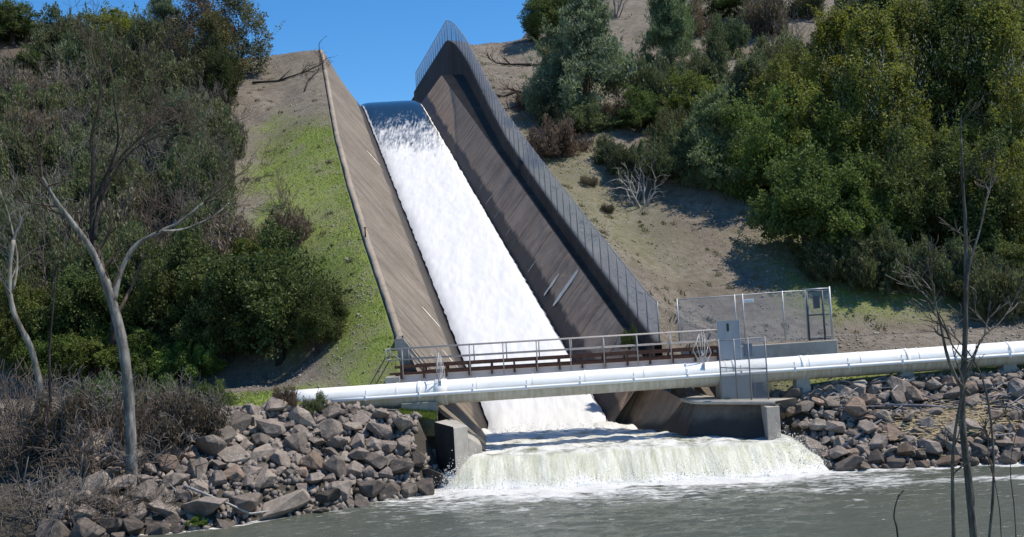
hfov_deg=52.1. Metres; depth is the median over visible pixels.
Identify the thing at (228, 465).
boulder
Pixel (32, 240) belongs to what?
scrub bush
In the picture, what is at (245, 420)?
boulder
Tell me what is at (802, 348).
retaining wall
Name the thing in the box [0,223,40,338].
scrub bush
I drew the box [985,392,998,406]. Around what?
boulder
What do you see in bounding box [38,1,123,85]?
scrub bush
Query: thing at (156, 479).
boulder
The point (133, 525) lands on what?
boulder
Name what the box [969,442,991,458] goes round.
boulder
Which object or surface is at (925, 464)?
boulder
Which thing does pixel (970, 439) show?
boulder
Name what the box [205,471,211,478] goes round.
boulder
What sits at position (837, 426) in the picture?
boulder
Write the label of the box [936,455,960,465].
boulder
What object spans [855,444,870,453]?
boulder
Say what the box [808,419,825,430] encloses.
boulder
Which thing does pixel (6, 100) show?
scrub bush
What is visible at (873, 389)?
boulder
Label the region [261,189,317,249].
scrub bush
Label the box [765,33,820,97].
bay tree
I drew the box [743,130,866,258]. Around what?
oak tree
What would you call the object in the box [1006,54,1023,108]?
scrub bush
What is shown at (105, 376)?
scrub bush
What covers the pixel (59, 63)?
bare tree
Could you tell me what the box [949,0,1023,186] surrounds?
tall tree
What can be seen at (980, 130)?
bare tree
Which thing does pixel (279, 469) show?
boulder
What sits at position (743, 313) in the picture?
fence enclosure
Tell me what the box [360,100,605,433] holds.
chute water
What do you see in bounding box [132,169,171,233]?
bare shrub
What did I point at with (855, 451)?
boulder
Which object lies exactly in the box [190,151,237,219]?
bush
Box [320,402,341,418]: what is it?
boulder
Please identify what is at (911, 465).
boulder
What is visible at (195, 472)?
boulder
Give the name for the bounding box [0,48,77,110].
scrub bush
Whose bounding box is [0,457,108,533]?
brush thicket
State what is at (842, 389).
boulder
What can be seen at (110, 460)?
boulder
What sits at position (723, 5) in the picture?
oak tree
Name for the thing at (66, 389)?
brush thicket
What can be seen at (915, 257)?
scrub bush
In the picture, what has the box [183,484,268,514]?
fallen branch
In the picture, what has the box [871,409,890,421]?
boulder
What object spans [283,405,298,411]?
boulder
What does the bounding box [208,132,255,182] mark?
bare shrub
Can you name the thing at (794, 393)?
boulder
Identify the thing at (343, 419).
boulder
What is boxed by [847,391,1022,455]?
reed litter
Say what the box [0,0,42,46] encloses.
oak tree
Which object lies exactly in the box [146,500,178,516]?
boulder
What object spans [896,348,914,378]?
pipe support
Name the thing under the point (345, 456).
boulder
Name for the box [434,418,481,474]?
concrete end wall
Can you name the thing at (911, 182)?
oak tree
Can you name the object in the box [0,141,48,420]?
bare tree
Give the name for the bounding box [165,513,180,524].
boulder
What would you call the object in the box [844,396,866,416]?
boulder
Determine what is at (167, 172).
scrub bush
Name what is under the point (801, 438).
boulder
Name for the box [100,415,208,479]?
brush thicket
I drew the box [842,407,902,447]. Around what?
driftwood
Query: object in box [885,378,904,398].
driftwood
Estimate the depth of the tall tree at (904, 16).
72.75 m
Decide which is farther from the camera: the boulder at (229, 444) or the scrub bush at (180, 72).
the scrub bush at (180, 72)
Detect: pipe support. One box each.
[401,381,439,436]
[716,360,752,398]
[793,355,810,399]
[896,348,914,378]
[997,341,1017,371]
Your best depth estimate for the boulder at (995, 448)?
43.42 m
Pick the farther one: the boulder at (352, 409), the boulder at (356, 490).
the boulder at (352, 409)
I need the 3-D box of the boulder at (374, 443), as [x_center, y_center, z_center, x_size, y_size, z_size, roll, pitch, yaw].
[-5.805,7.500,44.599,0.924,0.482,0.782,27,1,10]
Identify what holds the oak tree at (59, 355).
on the ground at (680, 274)
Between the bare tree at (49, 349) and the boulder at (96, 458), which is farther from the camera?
the bare tree at (49, 349)
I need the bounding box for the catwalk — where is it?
[385,329,721,383]
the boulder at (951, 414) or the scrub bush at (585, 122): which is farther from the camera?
the scrub bush at (585, 122)
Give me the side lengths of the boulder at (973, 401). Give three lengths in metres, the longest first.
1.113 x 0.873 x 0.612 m
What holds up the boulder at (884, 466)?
on the ground at (680, 274)
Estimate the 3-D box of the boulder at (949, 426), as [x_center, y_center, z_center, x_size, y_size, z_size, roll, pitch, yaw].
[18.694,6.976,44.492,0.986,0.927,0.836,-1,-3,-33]
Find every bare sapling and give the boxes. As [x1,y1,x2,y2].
[885,95,1023,536]
[893,490,903,536]
[978,417,1001,536]
[998,395,1023,536]
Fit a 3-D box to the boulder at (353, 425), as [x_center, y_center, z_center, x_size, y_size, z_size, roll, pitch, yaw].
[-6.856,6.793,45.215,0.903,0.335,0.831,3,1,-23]
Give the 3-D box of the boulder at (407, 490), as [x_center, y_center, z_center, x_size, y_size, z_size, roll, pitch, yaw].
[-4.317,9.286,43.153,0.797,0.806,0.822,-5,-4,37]
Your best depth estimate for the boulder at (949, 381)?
46.68 m
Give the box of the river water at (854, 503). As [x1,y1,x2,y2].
[126,462,1023,536]
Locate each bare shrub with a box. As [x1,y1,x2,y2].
[3,51,35,76]
[13,157,85,183]
[35,59,98,102]
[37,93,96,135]
[43,188,89,238]
[121,162,165,213]
[132,29,187,62]
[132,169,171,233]
[132,205,194,254]
[142,178,206,235]
[189,78,232,106]
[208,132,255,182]
[259,164,300,211]
[605,0,627,18]
[759,5,817,43]
[919,250,961,298]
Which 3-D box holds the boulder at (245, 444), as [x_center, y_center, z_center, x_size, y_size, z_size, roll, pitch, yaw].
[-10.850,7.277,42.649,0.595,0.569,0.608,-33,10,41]
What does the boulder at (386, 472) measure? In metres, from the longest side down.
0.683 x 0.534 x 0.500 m
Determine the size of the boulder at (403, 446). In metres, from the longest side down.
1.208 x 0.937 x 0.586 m
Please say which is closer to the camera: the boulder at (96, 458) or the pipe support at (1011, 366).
the boulder at (96, 458)
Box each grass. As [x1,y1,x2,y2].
[108,106,1023,415]
[172,46,1023,392]
[399,407,437,420]
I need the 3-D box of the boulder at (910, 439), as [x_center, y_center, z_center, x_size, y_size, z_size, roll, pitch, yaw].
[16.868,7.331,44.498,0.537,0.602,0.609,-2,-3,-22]
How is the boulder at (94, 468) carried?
on the ground at (680, 274)
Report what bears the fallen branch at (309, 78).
on the ground at (680, 274)
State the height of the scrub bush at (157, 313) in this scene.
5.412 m
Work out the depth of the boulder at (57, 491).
39.18 m
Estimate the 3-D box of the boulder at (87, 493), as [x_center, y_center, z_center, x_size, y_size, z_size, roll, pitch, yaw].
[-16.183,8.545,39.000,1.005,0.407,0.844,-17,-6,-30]
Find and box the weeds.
[234,60,1018,351]
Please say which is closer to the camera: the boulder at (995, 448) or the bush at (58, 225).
the boulder at (995, 448)
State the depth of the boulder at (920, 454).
43.64 m
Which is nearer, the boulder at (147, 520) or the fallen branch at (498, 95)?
the boulder at (147, 520)
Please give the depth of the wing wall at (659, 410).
47.04 m
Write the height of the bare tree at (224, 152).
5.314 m
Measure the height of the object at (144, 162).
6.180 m
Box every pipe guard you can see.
[436,353,444,385]
[692,334,711,370]
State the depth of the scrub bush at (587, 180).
74.48 m
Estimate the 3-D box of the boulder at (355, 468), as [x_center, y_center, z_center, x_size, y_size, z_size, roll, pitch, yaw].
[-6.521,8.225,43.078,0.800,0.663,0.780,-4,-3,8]
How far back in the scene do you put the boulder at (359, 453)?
43.46 m
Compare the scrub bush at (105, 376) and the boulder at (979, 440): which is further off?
the scrub bush at (105, 376)
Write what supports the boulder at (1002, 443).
on the ground at (680, 274)
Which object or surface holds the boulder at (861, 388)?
on the ground at (680, 274)
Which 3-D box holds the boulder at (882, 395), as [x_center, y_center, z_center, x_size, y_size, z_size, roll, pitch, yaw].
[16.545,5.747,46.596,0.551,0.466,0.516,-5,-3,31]
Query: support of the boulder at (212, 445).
on the ground at (680, 274)
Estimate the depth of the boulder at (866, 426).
44.93 m
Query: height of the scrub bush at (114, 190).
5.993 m
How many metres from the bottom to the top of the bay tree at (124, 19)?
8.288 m
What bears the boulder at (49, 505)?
on the ground at (680, 274)
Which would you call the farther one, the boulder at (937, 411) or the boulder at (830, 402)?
the boulder at (830, 402)
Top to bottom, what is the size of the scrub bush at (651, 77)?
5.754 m
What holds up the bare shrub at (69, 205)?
on the ground at (680, 274)
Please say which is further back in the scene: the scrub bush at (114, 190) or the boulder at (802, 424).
the scrub bush at (114, 190)
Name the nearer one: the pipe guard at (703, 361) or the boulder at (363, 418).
the boulder at (363, 418)
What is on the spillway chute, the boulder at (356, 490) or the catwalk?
the catwalk
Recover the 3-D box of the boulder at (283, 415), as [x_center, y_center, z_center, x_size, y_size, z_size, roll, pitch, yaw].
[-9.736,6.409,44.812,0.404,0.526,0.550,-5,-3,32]
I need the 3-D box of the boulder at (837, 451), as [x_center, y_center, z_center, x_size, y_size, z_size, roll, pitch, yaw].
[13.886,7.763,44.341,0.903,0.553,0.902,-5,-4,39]
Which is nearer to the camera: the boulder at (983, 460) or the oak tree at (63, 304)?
the boulder at (983, 460)
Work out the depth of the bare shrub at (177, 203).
63.71 m
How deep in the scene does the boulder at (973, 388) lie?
46.12 m
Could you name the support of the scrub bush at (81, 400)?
on the ground at (680, 274)
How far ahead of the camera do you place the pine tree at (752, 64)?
80.51 m
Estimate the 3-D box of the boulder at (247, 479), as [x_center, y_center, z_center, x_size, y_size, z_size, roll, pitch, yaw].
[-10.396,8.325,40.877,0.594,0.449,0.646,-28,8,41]
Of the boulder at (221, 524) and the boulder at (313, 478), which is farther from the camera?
the boulder at (313, 478)
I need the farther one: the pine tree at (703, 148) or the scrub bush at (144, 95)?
the scrub bush at (144, 95)
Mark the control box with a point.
(751, 352)
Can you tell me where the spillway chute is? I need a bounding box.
[320,40,662,448]
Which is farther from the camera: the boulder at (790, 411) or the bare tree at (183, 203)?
the bare tree at (183, 203)
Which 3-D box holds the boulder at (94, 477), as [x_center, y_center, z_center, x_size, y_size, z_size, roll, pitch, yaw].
[-15.773,8.184,39.864,1.147,1.022,1.090,-4,-3,15]
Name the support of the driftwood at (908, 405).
on the reed litter
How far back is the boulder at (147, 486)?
39.04 m
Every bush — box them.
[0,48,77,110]
[0,76,36,120]
[0,88,78,144]
[0,106,38,190]
[0,119,74,180]
[0,163,57,211]
[0,178,69,259]
[0,192,73,282]
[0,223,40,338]
[4,248,44,310]
[15,370,138,450]
[16,142,99,222]
[17,1,103,65]
[18,266,51,312]
[22,74,85,127]
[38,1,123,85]
[41,203,123,287]
[48,97,129,173]
[60,170,156,255]
[61,272,132,332]
[64,144,155,226]
[65,88,149,153]
[66,363,122,411]
[71,72,132,128]
[72,22,165,102]
[84,148,163,199]
[85,208,162,277]
[97,127,161,181]
[103,391,184,451]
[106,74,175,121]
[106,244,178,331]
[111,2,181,60]
[118,340,183,387]
[118,369,183,411]
[137,38,215,105]
[138,85,182,138]
[139,83,234,177]
[143,125,221,217]
[145,373,231,447]
[148,333,229,382]
[155,215,208,283]
[158,76,225,117]
[159,141,237,215]
[163,205,234,279]
[168,127,237,190]
[178,174,244,237]
[181,513,212,525]
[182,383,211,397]
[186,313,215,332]
[187,90,248,161]
[189,192,268,259]
[190,376,239,406]
[232,114,252,150]
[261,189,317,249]
[272,377,300,412]
[300,388,332,413]
[509,83,548,109]
[522,111,599,158]
[530,85,576,126]
[550,96,624,133]
[579,174,599,185]
[592,129,624,164]
[593,89,640,125]
[599,137,645,174]
[600,203,616,212]
[615,126,683,186]
[619,322,639,349]
[623,45,692,106]
[641,101,693,142]
[662,109,714,174]
[676,24,732,97]
[681,0,727,36]
[698,9,751,58]
[720,45,774,86]
[732,0,790,36]
[744,32,801,76]
[769,21,816,63]
[783,0,827,18]
[791,230,850,281]
[807,23,826,68]
[827,0,870,19]
[829,219,907,291]
[870,217,959,295]
[924,231,983,296]
[944,245,1023,320]
[949,242,1011,303]
[986,0,1023,21]
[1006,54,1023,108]
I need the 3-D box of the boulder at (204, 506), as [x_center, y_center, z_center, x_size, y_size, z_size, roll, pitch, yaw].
[-11.480,8.923,39.000,2.093,0.688,1.247,-17,-25,23]
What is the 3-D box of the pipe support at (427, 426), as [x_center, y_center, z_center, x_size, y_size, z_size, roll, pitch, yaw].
[-4.176,6.378,47.800,1.609,2.479,1.215,-3,-3,0]
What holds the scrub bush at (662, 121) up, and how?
on the ground at (680, 274)
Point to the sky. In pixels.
(380, 46)
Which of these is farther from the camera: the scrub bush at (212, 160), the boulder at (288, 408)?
the scrub bush at (212, 160)
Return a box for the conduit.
[332,347,1023,402]
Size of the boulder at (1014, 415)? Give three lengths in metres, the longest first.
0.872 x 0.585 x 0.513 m
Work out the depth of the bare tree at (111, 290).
40.25 m
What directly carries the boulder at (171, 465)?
on the ground at (680, 274)
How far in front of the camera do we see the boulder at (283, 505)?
39.76 m
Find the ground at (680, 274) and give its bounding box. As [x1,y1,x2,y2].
[0,0,1023,536]
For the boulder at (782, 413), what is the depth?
47.00 m
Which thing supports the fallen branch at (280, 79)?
on the ground at (680, 274)
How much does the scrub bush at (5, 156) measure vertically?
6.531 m
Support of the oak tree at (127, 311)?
on the ground at (680, 274)
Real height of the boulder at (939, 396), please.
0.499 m
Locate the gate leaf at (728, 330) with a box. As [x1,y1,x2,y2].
[716,319,741,358]
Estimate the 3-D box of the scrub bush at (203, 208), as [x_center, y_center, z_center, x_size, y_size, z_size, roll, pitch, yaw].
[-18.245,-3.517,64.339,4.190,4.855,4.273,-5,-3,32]
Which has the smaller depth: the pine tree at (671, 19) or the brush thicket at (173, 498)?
the brush thicket at (173, 498)
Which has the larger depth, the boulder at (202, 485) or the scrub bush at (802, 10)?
the scrub bush at (802, 10)
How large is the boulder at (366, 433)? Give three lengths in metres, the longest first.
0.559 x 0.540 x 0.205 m
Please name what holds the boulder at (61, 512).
on the ground at (680, 274)
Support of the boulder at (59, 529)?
on the ground at (680, 274)
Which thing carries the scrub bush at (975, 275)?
on the ground at (680, 274)
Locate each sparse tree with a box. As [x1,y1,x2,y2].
[157,0,241,72]
[173,2,265,89]
[193,0,284,73]
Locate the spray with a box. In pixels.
[434,417,835,493]
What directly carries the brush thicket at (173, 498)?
on the ground at (680, 274)
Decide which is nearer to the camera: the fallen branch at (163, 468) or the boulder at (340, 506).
the fallen branch at (163, 468)
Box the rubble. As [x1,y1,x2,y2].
[49,368,1023,536]
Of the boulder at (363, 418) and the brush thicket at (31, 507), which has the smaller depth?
the brush thicket at (31, 507)
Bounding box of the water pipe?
[283,341,1023,406]
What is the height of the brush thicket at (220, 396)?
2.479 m
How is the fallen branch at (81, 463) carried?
on the ground at (680, 274)
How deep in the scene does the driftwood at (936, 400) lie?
45.71 m
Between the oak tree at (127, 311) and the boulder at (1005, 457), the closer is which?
the boulder at (1005, 457)
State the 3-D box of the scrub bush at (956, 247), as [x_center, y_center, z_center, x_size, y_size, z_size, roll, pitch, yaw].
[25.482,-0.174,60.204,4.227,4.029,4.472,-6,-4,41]
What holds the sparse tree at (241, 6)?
on the ground at (680, 274)
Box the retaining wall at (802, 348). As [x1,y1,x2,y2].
[681,340,837,387]
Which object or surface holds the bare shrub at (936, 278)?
on the ground at (680, 274)
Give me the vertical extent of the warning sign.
0.170 m
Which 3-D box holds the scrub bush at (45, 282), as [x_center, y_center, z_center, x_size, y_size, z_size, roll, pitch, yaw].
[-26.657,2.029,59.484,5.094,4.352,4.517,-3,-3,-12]
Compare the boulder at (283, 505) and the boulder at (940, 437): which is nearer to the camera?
the boulder at (283, 505)
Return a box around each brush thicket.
[0,357,58,429]
[0,379,59,475]
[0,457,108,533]
[2,390,119,467]
[4,465,130,529]
[23,360,97,411]
[38,410,125,482]
[50,361,153,453]
[78,470,156,520]
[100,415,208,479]
[116,374,180,413]
[120,481,196,517]
[124,394,221,452]
[136,365,226,413]
[168,382,245,430]
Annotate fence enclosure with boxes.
[676,290,808,341]
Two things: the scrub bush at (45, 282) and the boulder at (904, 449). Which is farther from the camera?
the scrub bush at (45, 282)
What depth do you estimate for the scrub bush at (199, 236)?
60.90 m
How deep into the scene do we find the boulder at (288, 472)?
41.69 m
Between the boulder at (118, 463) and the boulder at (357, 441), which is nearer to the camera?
the boulder at (118, 463)
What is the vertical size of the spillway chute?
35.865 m
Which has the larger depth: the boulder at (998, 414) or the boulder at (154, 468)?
the boulder at (998, 414)
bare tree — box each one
[0,112,278,486]
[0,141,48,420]
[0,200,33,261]
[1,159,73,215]
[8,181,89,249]
[15,109,91,154]
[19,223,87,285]
[30,43,100,89]
[42,231,66,411]
[47,0,254,344]
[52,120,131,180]
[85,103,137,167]
[113,140,164,176]
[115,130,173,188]
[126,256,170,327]
[165,185,197,223]
[167,168,230,210]
[179,131,250,175]
[189,87,216,126]
[760,95,824,138]
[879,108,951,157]
[969,109,1000,183]
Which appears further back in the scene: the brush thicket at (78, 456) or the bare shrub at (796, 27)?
the bare shrub at (796, 27)
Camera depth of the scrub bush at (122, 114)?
79.60 m
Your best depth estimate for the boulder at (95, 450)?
41.95 m
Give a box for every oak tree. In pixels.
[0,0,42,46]
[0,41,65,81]
[7,323,100,381]
[15,253,110,338]
[64,248,161,336]
[109,325,194,374]
[116,217,218,344]
[160,233,295,362]
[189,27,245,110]
[197,209,352,366]
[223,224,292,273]
[284,266,349,356]
[517,0,572,41]
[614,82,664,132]
[700,0,768,18]
[707,80,813,201]
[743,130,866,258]
[790,141,910,255]
[836,109,970,255]
[899,111,1023,261]
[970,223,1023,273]
[1012,6,1023,62]
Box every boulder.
[27,531,35,536]
[35,518,70,536]
[46,483,72,498]
[46,496,61,507]
[48,501,74,520]
[63,467,78,478]
[66,476,82,488]
[67,490,91,503]
[68,504,99,523]
[68,517,105,536]
[76,457,97,471]
[78,431,106,455]
[78,470,111,493]
[88,495,119,511]
[92,451,101,461]
[93,517,122,535]
[97,453,115,467]
[101,448,112,452]
[104,429,122,446]
[104,467,120,477]
[104,474,133,492]
[111,532,125,536]
[114,496,136,518]
[115,449,145,468]
[122,514,144,535]
[126,502,149,520]
[127,479,158,504]
[138,474,153,483]
[143,517,152,525]
[144,462,159,474]
[145,522,169,534]
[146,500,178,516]
[147,446,167,457]
[151,476,162,485]
[156,454,179,471]
[159,484,173,495]
[163,472,192,487]
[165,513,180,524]
[167,446,185,457]
[171,525,184,533]
[174,465,187,473]
[175,485,192,502]
[180,425,201,443]
[180,496,228,516]
[181,451,196,458]
[186,457,208,478]
[190,479,210,495]
[195,435,226,457]
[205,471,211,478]
[208,470,226,486]
[209,426,236,442]
[211,460,226,469]
[215,518,234,528]
[217,444,250,463]
[223,464,244,481]
[224,463,234,469]
[227,442,235,446]
[229,410,251,434]
[230,492,260,513]
[234,432,246,441]
[239,438,253,450]
[240,465,261,475]
[240,473,253,486]
[241,403,259,414]
[244,443,273,464]
[248,426,257,433]
[251,414,261,426]
[251,433,269,446]
[253,467,276,488]
[255,418,287,436]
[255,463,268,467]
[257,489,310,520]
[263,397,287,410]
[269,448,290,467]
[271,441,283,450]
[275,465,286,475]
[280,412,288,418]
[282,432,290,436]
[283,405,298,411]
[283,431,307,452]
[284,420,296,429]
[284,468,295,478]
[288,406,315,426]
[291,424,308,434]
[292,453,303,464]
[295,467,307,477]
[296,483,309,492]
[300,450,322,469]
[302,448,311,454]
[304,472,324,484]
[308,437,326,445]
[311,429,319,434]
[311,507,328,512]
[312,447,322,455]
[312,488,340,503]
[315,415,323,423]
[319,418,343,440]
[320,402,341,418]
[320,447,338,456]
[322,473,335,482]
[323,455,346,477]
[326,435,347,447]
[327,481,352,502]
[337,409,348,415]
[337,504,345,509]
[338,417,348,422]
[338,451,350,462]
[342,422,362,429]
[344,479,355,485]
[345,498,355,507]
[346,460,363,476]
[348,405,356,414]
[348,447,369,459]
[350,411,369,425]
[350,433,364,448]
[352,488,360,494]
[354,494,369,507]
[356,480,385,497]
[357,430,369,436]
[362,466,378,478]
[363,452,388,468]
[365,437,382,450]
[366,421,392,440]
[371,409,389,418]
[378,482,400,498]
[379,467,392,478]
[381,440,396,452]
[385,454,396,462]
[388,458,414,474]
[393,417,413,431]
[395,435,410,455]
[400,483,417,497]
[410,452,425,467]
[416,478,434,495]
[422,469,448,483]
[780,406,785,418]
[784,388,802,398]
[785,407,797,416]
[791,418,799,427]
[794,436,807,443]
[796,400,814,412]
[797,421,809,428]
[805,436,827,457]
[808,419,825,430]
[810,388,823,397]
[811,397,825,406]
[819,382,833,395]
[821,435,829,443]
[821,451,829,457]
[823,396,839,407]
[823,410,834,419]
[823,459,835,469]
[824,421,845,432]
[829,445,849,458]
[833,435,845,445]
[834,384,858,395]
[834,454,864,470]
[839,411,847,421]
[840,396,852,406]
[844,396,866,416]
[845,428,859,438]
[845,438,858,446]
[847,448,860,455]
[849,379,866,395]
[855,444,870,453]
[857,419,877,433]
[858,461,870,469]
[860,393,877,405]
[864,414,876,419]
[867,384,881,393]
[867,449,884,464]
[868,433,887,449]
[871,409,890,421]
[877,392,889,400]
[880,402,894,409]
[880,464,889,468]
[882,423,903,440]
[884,376,911,392]
[884,445,897,454]
[885,453,905,468]
[889,391,906,407]
[891,411,903,419]
[894,441,914,456]
[897,424,905,431]
[902,410,916,420]
[902,433,916,445]
[904,385,928,400]
[907,406,922,414]
[907,462,916,468]
[910,381,925,388]
[910,426,924,436]
[914,461,929,467]
[915,416,939,433]
[915,450,926,458]
[917,438,942,454]
[919,407,942,417]
[921,390,930,395]
[925,378,941,390]
[927,393,943,402]
[932,433,948,447]
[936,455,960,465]
[941,376,955,385]
[941,422,959,441]
[942,411,958,423]
[943,386,967,399]
[946,441,960,455]
[958,417,981,431]
[960,453,979,465]
[966,381,979,393]
[966,393,982,410]
[967,436,973,442]
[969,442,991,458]
[974,437,983,443]
[975,379,994,391]
[978,428,995,441]
[980,458,991,464]
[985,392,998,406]
[986,409,1003,421]
[987,445,997,452]
[990,424,1006,433]
[992,376,1001,385]
[995,440,1012,446]
[998,450,1019,463]
[999,389,1011,401]
[1004,423,1015,432]
[1006,373,1021,380]
[1006,407,1022,420]
[1007,378,1023,397]
[1008,399,1016,406]
[1011,436,1023,448]
[1014,398,1023,408]
[1018,425,1023,437]
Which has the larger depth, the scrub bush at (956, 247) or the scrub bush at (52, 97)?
the scrub bush at (52, 97)
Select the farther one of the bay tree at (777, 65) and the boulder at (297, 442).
the bay tree at (777, 65)
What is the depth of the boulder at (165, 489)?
39.68 m
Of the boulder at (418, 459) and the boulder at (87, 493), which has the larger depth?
the boulder at (418, 459)
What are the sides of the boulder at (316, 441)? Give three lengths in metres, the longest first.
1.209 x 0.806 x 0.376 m
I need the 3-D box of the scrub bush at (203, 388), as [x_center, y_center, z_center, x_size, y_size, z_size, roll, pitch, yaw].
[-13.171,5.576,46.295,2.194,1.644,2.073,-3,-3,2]
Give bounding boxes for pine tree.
[139,0,191,54]
[517,14,582,98]
[519,0,641,114]
[630,0,703,67]
[671,74,767,189]
[719,46,790,110]
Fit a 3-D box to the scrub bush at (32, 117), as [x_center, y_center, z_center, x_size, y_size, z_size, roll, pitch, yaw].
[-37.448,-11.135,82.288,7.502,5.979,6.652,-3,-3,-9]
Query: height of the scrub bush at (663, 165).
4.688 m
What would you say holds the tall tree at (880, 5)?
on the ground at (680, 274)
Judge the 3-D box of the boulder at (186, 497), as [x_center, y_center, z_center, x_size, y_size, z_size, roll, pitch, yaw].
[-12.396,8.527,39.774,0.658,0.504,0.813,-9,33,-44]
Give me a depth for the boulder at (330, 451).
43.37 m
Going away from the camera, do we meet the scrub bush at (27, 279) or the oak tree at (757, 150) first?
the scrub bush at (27, 279)
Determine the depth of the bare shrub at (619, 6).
122.05 m
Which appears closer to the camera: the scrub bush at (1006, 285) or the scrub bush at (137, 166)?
the scrub bush at (1006, 285)
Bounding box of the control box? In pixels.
[743,343,752,358]
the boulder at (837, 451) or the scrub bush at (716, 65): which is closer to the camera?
the boulder at (837, 451)
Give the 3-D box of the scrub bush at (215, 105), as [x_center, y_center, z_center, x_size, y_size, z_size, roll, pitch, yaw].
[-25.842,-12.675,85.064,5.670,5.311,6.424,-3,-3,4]
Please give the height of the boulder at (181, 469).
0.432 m
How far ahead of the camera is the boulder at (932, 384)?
46.51 m
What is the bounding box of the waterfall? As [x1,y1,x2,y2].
[436,421,829,489]
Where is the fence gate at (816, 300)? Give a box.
[804,286,833,340]
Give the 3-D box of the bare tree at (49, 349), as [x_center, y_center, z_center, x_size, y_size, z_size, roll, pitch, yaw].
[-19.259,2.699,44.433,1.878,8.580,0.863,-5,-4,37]
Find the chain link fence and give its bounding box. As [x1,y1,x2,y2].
[415,19,659,347]
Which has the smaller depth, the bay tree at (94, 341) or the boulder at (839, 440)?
the boulder at (839, 440)
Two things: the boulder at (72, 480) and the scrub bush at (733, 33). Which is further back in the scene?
the scrub bush at (733, 33)
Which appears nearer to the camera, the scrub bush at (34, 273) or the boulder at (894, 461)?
the boulder at (894, 461)
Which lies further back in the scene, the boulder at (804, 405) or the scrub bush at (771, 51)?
the scrub bush at (771, 51)
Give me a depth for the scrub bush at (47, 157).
74.37 m
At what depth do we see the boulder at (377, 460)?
43.52 m
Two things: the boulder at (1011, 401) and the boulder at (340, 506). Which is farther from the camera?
the boulder at (1011, 401)
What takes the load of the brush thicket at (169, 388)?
on the ground at (680, 274)
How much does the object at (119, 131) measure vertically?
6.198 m
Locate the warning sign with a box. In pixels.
[743,299,753,302]
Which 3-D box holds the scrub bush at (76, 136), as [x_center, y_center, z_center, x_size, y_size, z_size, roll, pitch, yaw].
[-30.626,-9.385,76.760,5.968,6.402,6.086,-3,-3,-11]
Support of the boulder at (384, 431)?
on the ground at (680, 274)
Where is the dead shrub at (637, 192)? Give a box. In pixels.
[603,154,670,207]
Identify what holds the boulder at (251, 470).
on the ground at (680, 274)
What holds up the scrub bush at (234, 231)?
on the ground at (680, 274)
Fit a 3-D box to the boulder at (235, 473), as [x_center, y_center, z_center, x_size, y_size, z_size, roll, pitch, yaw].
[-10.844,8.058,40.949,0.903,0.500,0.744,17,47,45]
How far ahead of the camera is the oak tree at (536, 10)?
111.15 m
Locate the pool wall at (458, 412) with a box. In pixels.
[406,341,486,450]
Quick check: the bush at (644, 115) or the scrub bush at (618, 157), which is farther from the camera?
the bush at (644, 115)
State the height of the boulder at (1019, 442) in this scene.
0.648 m
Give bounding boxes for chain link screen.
[718,336,768,399]
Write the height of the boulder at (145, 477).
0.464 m
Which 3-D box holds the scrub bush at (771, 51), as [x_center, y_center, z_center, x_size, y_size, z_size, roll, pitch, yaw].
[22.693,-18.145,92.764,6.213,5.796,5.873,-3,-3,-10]
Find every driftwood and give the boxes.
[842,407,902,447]
[866,373,892,384]
[870,375,901,384]
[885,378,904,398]
[886,403,957,408]
[921,394,952,406]
[984,406,1012,409]
[994,433,1017,436]
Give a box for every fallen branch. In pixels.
[22,457,28,498]
[26,456,51,478]
[27,445,66,465]
[80,442,83,476]
[112,499,137,511]
[157,452,168,483]
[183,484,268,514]
[252,48,337,83]
[303,53,331,90]
[479,45,537,65]
[483,78,528,98]
[484,89,519,111]
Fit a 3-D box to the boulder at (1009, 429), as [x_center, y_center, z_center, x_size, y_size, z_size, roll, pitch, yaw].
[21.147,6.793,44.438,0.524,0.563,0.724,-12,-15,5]
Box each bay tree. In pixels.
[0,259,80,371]
[62,316,137,378]
[68,0,145,44]
[659,65,722,128]
[736,42,812,140]
[762,69,877,188]
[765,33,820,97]
[898,91,980,190]
[947,127,1023,247]
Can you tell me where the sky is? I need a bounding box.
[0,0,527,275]
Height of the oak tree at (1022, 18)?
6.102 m
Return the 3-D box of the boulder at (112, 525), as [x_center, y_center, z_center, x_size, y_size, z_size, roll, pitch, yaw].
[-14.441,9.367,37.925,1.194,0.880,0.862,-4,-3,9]
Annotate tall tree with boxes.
[796,0,878,149]
[831,0,941,165]
[855,0,932,61]
[867,0,972,153]
[910,0,1023,160]
[927,0,987,73]
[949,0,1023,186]
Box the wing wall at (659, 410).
[615,389,796,439]
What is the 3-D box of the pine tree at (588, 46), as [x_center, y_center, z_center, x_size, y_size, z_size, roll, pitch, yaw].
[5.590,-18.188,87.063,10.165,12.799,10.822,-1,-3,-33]
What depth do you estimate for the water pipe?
47.35 m
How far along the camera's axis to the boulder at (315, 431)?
44.38 m
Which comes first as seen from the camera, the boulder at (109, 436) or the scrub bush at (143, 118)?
the boulder at (109, 436)
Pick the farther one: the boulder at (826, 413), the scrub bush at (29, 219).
the scrub bush at (29, 219)
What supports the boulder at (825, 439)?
on the ground at (680, 274)
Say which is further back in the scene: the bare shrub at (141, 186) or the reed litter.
the bare shrub at (141, 186)
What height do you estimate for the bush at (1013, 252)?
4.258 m
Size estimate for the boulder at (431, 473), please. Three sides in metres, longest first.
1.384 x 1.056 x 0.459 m

